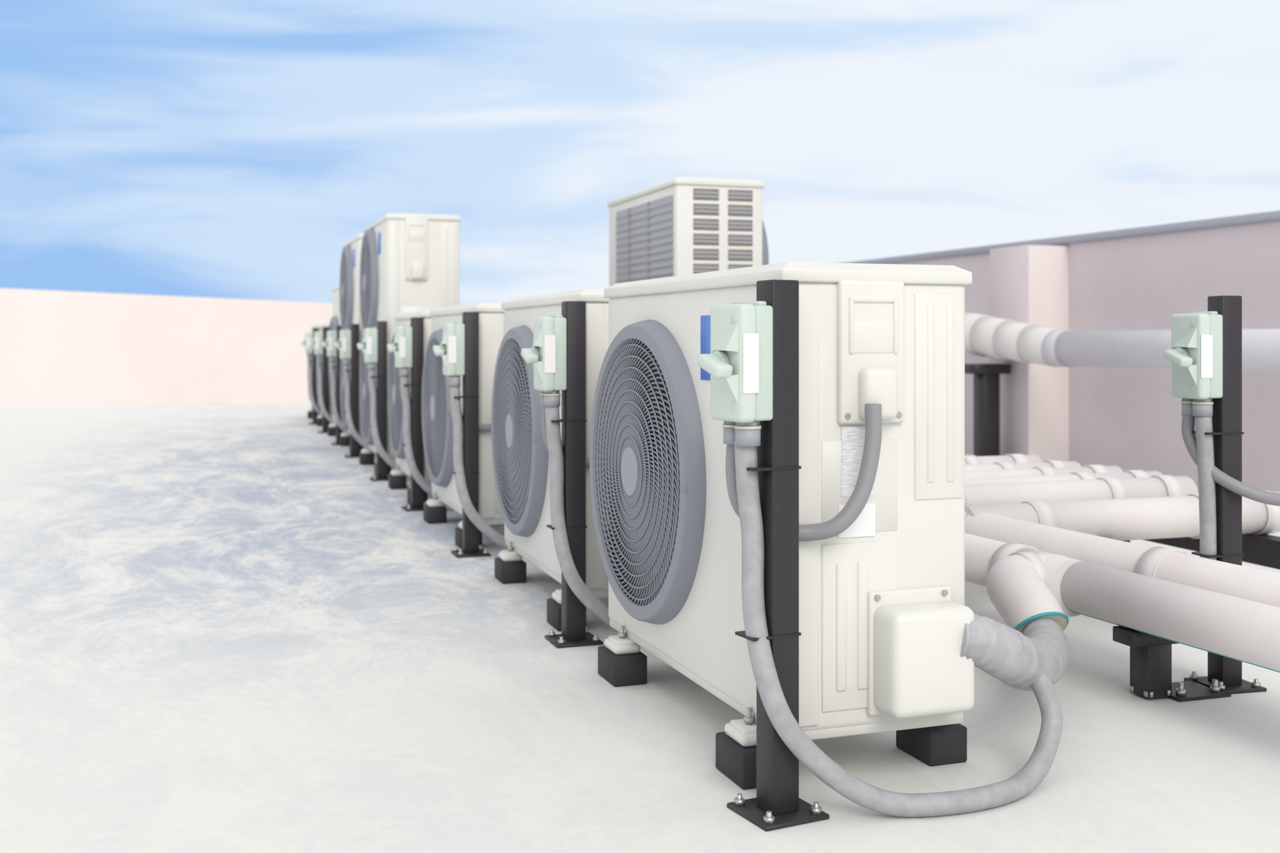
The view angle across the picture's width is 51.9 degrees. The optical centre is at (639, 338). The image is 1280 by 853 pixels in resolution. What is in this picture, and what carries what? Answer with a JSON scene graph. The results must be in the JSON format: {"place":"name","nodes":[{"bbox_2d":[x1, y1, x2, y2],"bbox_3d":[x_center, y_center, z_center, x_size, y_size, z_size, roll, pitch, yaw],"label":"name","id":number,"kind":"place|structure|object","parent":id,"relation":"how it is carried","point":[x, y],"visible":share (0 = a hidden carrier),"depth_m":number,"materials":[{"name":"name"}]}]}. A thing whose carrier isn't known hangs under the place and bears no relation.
{"place":"outdoors","nodes":[
{"label":"outdoors","id":0,"kind":"place"},
{"bbox_2d":[0,288,332,405],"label":"parapet wall","id":1,"kind":"structure","parent":0,"point":[62,348],"depth_m":13.73,"materials":[{"name":"white paint"}]},
{"bbox_2d":[0,0,1279,305],"bbox_3d":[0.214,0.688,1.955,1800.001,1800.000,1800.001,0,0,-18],"label":"sky","id":2,"kind":"structure","parent":0,"point":[279,150],"depth_m":860.29,"materials":[{"name":"blue"}]},
{"bbox_2d":[0,403,1279,852],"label":"ground","id":3,"kind":"structure","parent":0,"point":[256,628],"depth_m":2.44,"materials":[{"name":"concrete"}]},
{"bbox_2d":[308,328,318,424],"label":"steel post","id":4,"kind":"object","parent":3,"relation":"on","point":[315,414],"visible":0.58,"depth_m":10.54,"materials":[{"name":"black metal"}]},
{"bbox_2d":[300,331,312,357],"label":"isolator switch","id":5,"kind":"object","parent":4,"relation":"attached to","point":[305,343],"visible":0.99,"depth_m":10.52,"materials":[{"name":"green plastic"}]},
{"bbox_2d":[306,357,321,415],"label":"flexible conduit","id":6,"kind":"object","parent":3,"relation":"on","point":[318,410],"visible":0.34,"depth_m":10.53,"materials":[{"name":"grey plastic"}]},
{"bbox_2d":[307,324,321,419],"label":"air conditioner condenser","id":7,"kind":"object","parent":3,"relation":"on","point":[309,414],"visible":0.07,"depth_m":11.26,"materials":[{"name":"white paint"}]},
{"bbox_2d":[317,327,329,433],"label":"steel post","id":8,"kind":"object","parent":3,"relation":"on","point":[326,397],"visible":0.61,"depth_m":9.57,"materials":[{"name":"black metal"}]},
{"bbox_2d":[309,331,323,359],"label":"isolator switch","id":9,"kind":"object","parent":8,"relation":"attached to","point":[316,343],"visible":1,"depth_m":9.55,"materials":[{"name":"green plastic"}]},
{"bbox_2d":[316,323,332,430],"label":"air conditioner condenser","id":10,"kind":"object","parent":3,"relation":"on","point":[319,420],"visible":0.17,"depth_m":10.26,"materials":[{"name":"white paint"}]},
{"bbox_2d":[316,359,334,423],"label":"flexible conduit","id":11,"kind":"object","parent":3,"relation":"on","point":[327,417],"visible":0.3,"depth_m":9.56,"materials":[{"name":"grey plastic"}]},
{"bbox_2d":[327,285,341,442],"bbox_3d":[-1.892,0.161,9.005,0.421,1.055,0.981,0,0,-18],"label":"air conditioner condenser","id":12,"kind":"object","parent":3,"relation":"on","point":[335,320],"visible":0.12,"depth_m":9.16,"materials":[{"name":"white paint"}]},
{"bbox_2d":[330,325,343,445],"bbox_3d":[-1.941,0.302,8.505,0.111,0.772,0.108,0,0,-19],"label":"steel post","id":13,"kind":"object","parent":3,"relation":"on","point":[339,431],"visible":0.52,"depth_m":8.48,"materials":[{"name":"black metal"}]},
{"bbox_2d":[321,330,336,362],"bbox_3d":[-2.010,0.050,8.498,0.092,0.206,0.093,0,0,-19],"label":"isolator switch","id":14,"kind":"object","parent":13,"relation":"attached to","point":[331,339],"visible":0.99,"depth_m":8.46,"materials":[{"name":"green plastic"}]},
{"bbox_2d":[329,362,346,432],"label":"flexible conduit","id":15,"kind":"object","parent":3,"relation":"on","point":[338,420],"visible":0.45,"depth_m":8.47,"materials":[{"name":"grey plastic"}]},
{"bbox_2d":[339,233,364,454],"bbox_3d":[-1.599,0.035,8.133,0.441,1.305,0.981,0,0,-18],"label":"air conditioner condenser","id":16,"kind":"object","parent":3,"relation":"on","point":[349,297],"visible":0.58,"depth_m":8.03,"materials":[{"name":"white paint"}]},
{"bbox_2d":[343,323,361,458],"bbox_3d":[-1.658,0.302,7.630,0.111,0.772,0.108,0,0,-20],"label":"steel post","id":17,"kind":"object","parent":3,"relation":"on","point":[354,370],"visible":0.8,"depth_m":7.61,"materials":[{"name":"black metal"}]},
{"bbox_2d":[333,329,351,365],"bbox_3d":[-1.727,0.050,7.622,0.092,0.206,0.094,0,0,-20],"label":"isolator switch","id":18,"kind":"object","parent":17,"relation":"attached to","point":[343,344],"visible":1,"depth_m":7.59,"materials":[{"name":"green plastic"}]},
{"bbox_2d":[342,365,376,454],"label":"flexible conduit","id":19,"kind":"object","parent":3,"relation":"on","point":[357,437],"visible":0.37,"depth_m":7.60,"materials":[{"name":"grey plastic"}]},
{"bbox_2d":[369,321,389,481],"bbox_3d":[-1.257,0.302,6.393,0.111,0.772,0.108,0,0,-18],"label":"steel post","id":20,"kind":"object","parent":3,"relation":"on","point":[381,376],"visible":0.74,"depth_m":6.37,"materials":[{"name":"black metal"}]},
{"bbox_2d":[357,327,377,370],"bbox_3d":[-1.326,0.050,6.387,0.092,0.206,0.094,0,0,-18],"label":"isolator switch","id":21,"kind":"object","parent":20,"relation":"attached to","point":[368,346],"visible":1,"depth_m":6.35,"materials":[{"name":"green plastic"}]},
{"bbox_2d":[367,371,387,399],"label":"flexible conduit","id":22,"kind":"object","parent":20,"relation":"attached to","point":[368,384],"visible":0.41,"depth_m":6.41,"materials":[{"name":"grey plastic"}]},
{"bbox_2d":[367,370,410,478],"bbox_3d":[-1.040,0.417,6.434,0.559,0.542,0.147,0,0,-25],"label":"flexible conduit","id":23,"kind":"object","parent":3,"relation":"on","point":[388,459],"visible":0.49,"depth_m":6.36,"materials":[{"name":"grey plastic"}]},
{"bbox_2d":[387,310,432,505],"bbox_3d":[-0.855,0.286,5.770,0.399,0.803,0.957,0,0,-18],"label":"air conditioner condenser","id":24,"kind":"object","parent":3,"relation":"on","point":[397,478],"visible":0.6,"depth_m":5.85,"materials":[{"name":"white paint"}]},
{"bbox_2d":[359,213,460,477],"bbox_3d":[-1.202,0.035,6.896,0.441,1.305,0.981,0,0,-18],"label":"air conditioner condenser","id":25,"kind":"object","parent":3,"relation":"on","point":[409,263],"visible":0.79,"depth_m":6.52,"materials":[{"name":"white paint"}]},
{"bbox_2d":[401,317,426,511],"bbox_3d":[-0.898,0.302,5.285,0.111,0.772,0.108,0,0,-21],"label":"steel post","id":26,"kind":"object","parent":3,"relation":"on","point":[417,503],"visible":0.77,"depth_m":5.26,"materials":[{"name":"black metal"}]},
{"bbox_2d":[386,325,412,376],"bbox_3d":[-0.967,0.050,5.276,0.092,0.206,0.094,0,0,-21],"label":"isolator switch","id":27,"kind":"object","parent":26,"relation":"attached to","point":[400,347],"visible":1,"depth_m":5.24,"materials":[{"name":"green plastic"}]},
{"bbox_2d":[399,377,402,400],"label":"flexible conduit","id":28,"kind":"object","parent":26,"relation":"attached to","point":[400,389],"visible":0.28,"depth_m":5.29,"materials":[{"name":"grey plastic"}]},
{"bbox_2d":[400,376,450,507],"bbox_3d":[-0.681,0.417,5.326,0.559,0.542,0.147,0,0,-25],"label":"flexible conduit","id":29,"kind":"object","parent":3,"relation":"on","point":[424,484],"visible":0.37,"depth_m":5.25,"materials":[{"name":"grey plastic"}]},
{"bbox_2d":[421,303,505,549],"bbox_3d":[-0.505,0.286,4.667,0.399,0.803,0.957,0,0,-19],"label":"air conditioner condenser","id":30,"kind":"object","parent":3,"relation":"on","point":[437,429],"visible":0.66,"depth_m":4.57,"materials":[{"name":"white paint"}]},
{"bbox_2d":[450,311,490,558],"bbox_3d":[-0.540,0.302,4.181,0.111,0.772,0.108,0,0,-19],"label":"steel post","id":31,"kind":"object","parent":3,"relation":"on","point":[470,397],"visible":1,"depth_m":4.16,"materials":[{"name":"black metal"}]},
{"bbox_2d":[432,321,464,386],"bbox_3d":[-0.610,0.050,4.175,0.092,0.206,0.094,0,0,-19],"label":"isolator switch","id":32,"kind":"object","parent":31,"relation":"attached to","point":[450,350],"visible":1,"depth_m":4.14,"materials":[{"name":"green plastic"}]},
{"bbox_2d":[447,386,491,432],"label":"flexible conduit","id":33,"kind":"object","parent":31,"relation":"attached to","point":[485,428],"visible":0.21,"depth_m":4.21,"materials":[{"name":"grey plastic"}]},
{"bbox_2d":[449,386,508,549],"bbox_3d":[-0.324,0.417,4.222,0.559,0.542,0.147,0,0,-25],"label":"flexible conduit","id":34,"kind":"object","parent":3,"relation":"on","point":[481,525],"visible":0.46,"depth_m":4.14,"materials":[{"name":"grey plastic"}]},
{"bbox_2d":[491,288,609,631],"bbox_3d":[-0.110,0.286,3.467,0.399,0.803,0.957,0,0,-18],"label":"air conditioner condenser","id":35,"kind":"object","parent":3,"relation":"on","point":[522,481],"visible":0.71,"depth_m":3.43,"materials":[{"name":"white paint"}]},
{"bbox_2d":[544,300,603,648],"bbox_3d":[-0.152,0.302,2.982,0.111,0.772,0.108,0,0,-19],"label":"steel post","id":36,"kind":"object","parent":3,"relation":"on","point":[576,632],"visible":0.98,"depth_m":2.96,"materials":[{"name":"black metal"}]},
{"bbox_2d":[520,315,566,406],"bbox_3d":[-0.221,0.050,2.975,0.092,0.206,0.094,0,0,-19],"label":"isolator switch","id":37,"kind":"object","parent":36,"relation":"attached to","point":[545,355],"visible":1,"depth_m":2.94,"materials":[{"name":"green plastic"}]},
{"bbox_2d":[541,405,589,469],"bbox_3d":[-0.107,0.199,3.018,0.239,0.204,0.041,0,0,-8],"label":"flexible conduit","id":38,"kind":"object","parent":36,"relation":"attached to","point":[543,426],"visible":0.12,"depth_m":2.99,"materials":[{"name":"grey plastic"}]},
{"bbox_2d":[544,406,618,632],"bbox_3d":[0.064,0.417,3.023,0.559,0.542,0.147,0,0,-25],"label":"flexible conduit","id":39,"kind":"object","parent":3,"relation":"on","point":[591,602],"visible":0.42,"depth_m":2.95,"materials":[{"name":"grey plastic"}]},
{"bbox_2d":[606,176,768,286],"bbox_3d":[0.159,0.035,5.516,0.441,1.305,0.981,0,0,-18],"label":"air conditioner condenser","id":40,"kind":"object","parent":3,"relation":"on","point":[679,226],"visible":0.26,"depth_m":5.08,"materials":[{"name":"white paint"}]},
{"bbox_2d":[727,279,829,832],"bbox_3d":[0.198,0.302,1.902,0.111,0.772,0.108,0,0,-27],"label":"steel post","id":41,"kind":"object","parent":3,"relation":"on","point":[777,803],"visible":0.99,"depth_m":1.88,"materials":[{"name":"black metal"}]},
{"bbox_2d":[697,300,772,446],"bbox_3d":[0.130,0.050,1.886,0.092,0.206,0.093,0,0,-27],"label":"isolator switch","id":42,"kind":"object","parent":41,"relation":"attached to","point":[736,364],"visible":1,"depth_m":1.86,"materials":[{"name":"green plastic"}]},
{"bbox_2d":[589,261,974,790],"bbox_3d":[0.230,0.286,2.388,0.399,0.803,0.957,0,0,-19],"label":"air conditioner condenser","id":43,"kind":"object","parent":3,"relation":"on","point":[885,614],"visible":0.94,"depth_m":2.04,"materials":[{"name":"white paint"}]},
{"bbox_2d":[725,403,882,542],"bbox_3d":[0.243,0.199,1.938,0.239,0.204,0.041,0,0,-8],"label":"flexible conduit","id":44,"kind":"object","parent":43,"relation":"attached to","point":[844,518],"visible":0.56,"depth_m":1.94,"materials":[{"name":"grey plastic"}]},
{"bbox_2d":[960,613,1068,691],"bbox_3d":[0.660,0.517,2.266,0.138,0.198,0.704,0,0,26],"label":"refrigerant line","id":45,"kind":"object","parent":43,"relation":"attached to","point":[1029,655],"visible":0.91,"depth_m":2.02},
{"bbox_2d":[986,548,1081,633],"bbox_3d":[0.801,0.522,2.660,0.321,0.164,0.190,0,0,-53],"label":"insulated pipe","id":46,"kind":"object","parent":45,"relation":"attached to","point":[1023,588],"visible":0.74,"depth_m":2.59,"materials":[{"name":"beige plastic"}]},
{"bbox_2d":[734,440,1062,817],"bbox_3d":[0.414,0.417,1.944,0.559,0.542,0.147,0,0,-25],"label":"flexible conduit","id":47,"kind":"object","parent":3,"relation":"on","point":[817,762],"visible":0.95,"depth_m":1.87,"materials":[{"name":"grey plastic"}]},
{"bbox_2d":[964,363,1010,456],"bbox_3d":[1.847,0.412,7.004,0.220,0.552,0.200,0,0,-18],"label":"pipe support","id":48,"kind":"object","parent":3,"relation":"on","point":[986,409],"visible":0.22,"depth_m":6.96,"materials":[{"name":"black paint"}]},
{"bbox_2d":[989,244,1068,462],"bbox_3d":[2.106,0.099,7.098,0.270,1.178,0.362,0,0,-18],"label":"pilaster","id":49,"kind":"object","parent":3,"relation":"on","point":[1029,284],"visible":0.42,"depth_m":6.94,"materials":[{"name":"white paint"}]},
{"bbox_2d":[1112,625,1231,702],"bbox_3d":[1.019,0.606,2.537,0.210,0.164,0.100,0,0,-18],"label":"pipe support","id":50,"kind":"object","parent":3,"relation":"on","point":[1150,666],"visible":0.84,"depth_m":2.50,"materials":[{"name":"black paint"}]},
{"bbox_2d":[964,512,1279,607],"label":"insulated pipe","id":51,"kind":"object","parent":50,"relation":"on","point":[1186,568],"visible":0.41,"depth_m":2.62,"materials":[{"name":"white plastic"}]},
{"bbox_2d":[1060,557,1279,673],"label":"insulated pipe","id":52,"kind":"object","parent":50,"relation":"on","point":[1246,631],"visible":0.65,"depth_m":2.35,"materials":[{"name":"white plastic"}]},
{"bbox_2d":[964,533,1054,586],"bbox_3d":[0.577,0.503,3.482,0.116,0.116,1.600,0,0,-21],"label":"insulated pipe","id":53,"kind":"object","parent":52,"relation":"attached to","point":[983,556],"visible":0.22,"depth_m":2.90,"materials":[{"name":"white plastic"}]},
{"bbox_2d":[1122,533,1279,569],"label":"pipe rack","id":54,"kind":"object","parent":3,"relation":"on","point":[1263,550],"visible":0.09,"depth_m":3.43,"materials":[{"name":"black metal"}]},
{"bbox_2d":[964,453,1042,464],"bbox_3d":[0.908,0.460,4.451,1.000,0.116,0.116,0,0,-18],"label":"insulated pipe","id":55,"kind":"object","parent":54,"relation":"on","point":[1013,458],"visible":0.16,"depth_m":4.53,"materials":[{"name":"white plastic"}]},
{"bbox_2d":[964,460,1081,471],"bbox_3d":[0.976,0.460,4.210,0.980,0.116,0.116,0,0,-18],"label":"insulated pipe","id":56,"kind":"object","parent":54,"relation":"on","point":[995,466],"visible":0.2,"depth_m":4.27,"materials":[{"name":"white plastic"}]},
{"bbox_2d":[964,464,1122,478],"bbox_3d":[1.043,0.460,4.053,1.010,0.116,0.116,0,0,-18],"label":"insulated pipe","id":57,"kind":"object","parent":54,"relation":"on","point":[1051,471],"visible":0.2,"depth_m":4.09,"materials":[{"name":"white plastic"}]},
{"bbox_2d":[964,470,1162,484],"bbox_3d":[1.103,0.460,3.883,1.020,0.116,0.116,0,0,-18],"label":"insulated pipe","id":58,"kind":"object","parent":54,"relation":"on","point":[1089,475],"visible":0.18,"depth_m":3.91,"materials":[{"name":"white plastic"}]},
{"bbox_2d":[964,475,1197,506],"bbox_3d":[1.140,0.460,3.737,1.000,0.116,0.116,0,0,-18],"label":"insulated pipe","id":59,"kind":"object","parent":54,"relation":"on","point":[1114,488],"visible":0.34,"depth_m":3.73,"materials":[{"name":"white plastic"}]},
{"bbox_2d":[964,490,1279,540],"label":"insulated pipe","id":60,"kind":"object","parent":54,"relation":"on","point":[1138,518],"visible":0.54,"depth_m":3.29,"materials":[{"name":"white plastic"}]},
{"bbox_2d":[1183,295,1266,694],"bbox_3d":[1.154,0.302,2.597,0.111,0.772,0.108,0,0,-14],"label":"steel post","id":61,"kind":"object","parent":3,"relation":"on","point":[1226,433],"visible":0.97,"depth_m":2.58,"materials":[{"name":"black metal"}]},
{"bbox_2d":[1163,311,1222,416],"bbox_3d":[1.085,0.050,2.597,0.092,0.206,0.094,0,0,-14],"label":"isolator switch","id":62,"kind":"object","parent":61,"relation":"attached to","point":[1194,355],"visible":1,"depth_m":2.56,"materials":[{"name":"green plastic"}]},
{"bbox_2d":[1195,416,1216,560],"bbox_3d":[1.113,0.367,2.585,0.043,0.442,0.029,0,0,-18],"label":"flexible conduit","id":63,"kind":"object","parent":61,"relation":"attached to","point":[1207,499],"visible":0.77,"depth_m":2.57,"materials":[{"name":"grey plastic"}]},
{"bbox_2d":[1181,415,1279,506],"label":"flexible conduit","id":64,"kind":"object","parent":61,"relation":"attached to","point":[1222,479],"visible":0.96,"depth_m":2.56,"materials":[{"name":"grey plastic"}]},
{"bbox_2d":[888,220,1279,491],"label":"parapet wall","id":65,"kind":"structure","parent":0,"point":[1127,418],"depth_m":6.34,"materials":[{"name":"white paint"}]},
{"bbox_2d":[841,210,1279,263],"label":"coping","id":66,"kind":"object","parent":65,"relation":"on","point":[1266,216],"visible":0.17,"depth_m":6.64,"materials":[{"name":"grey"}]},
{"bbox_2d":[1041,328,1279,372],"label":"insulated pipe","id":67,"kind":"object","parent":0,"point":[1147,349],"visible":0.82,"depth_m":5.82,"materials":[{"name":"grey plastic"}]},
{"bbox_2d":[964,312,1060,367],"bbox_3d":[1.747,-0.022,7.286,0.224,0.326,1.816,0,0,-19],"label":"insulated pipe","id":68,"kind":"object","parent":67,"relation":"attached to","point":[987,336],"visible":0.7,"depth_m":6.72,"materials":[{"name":"white plastic"}]}
]}

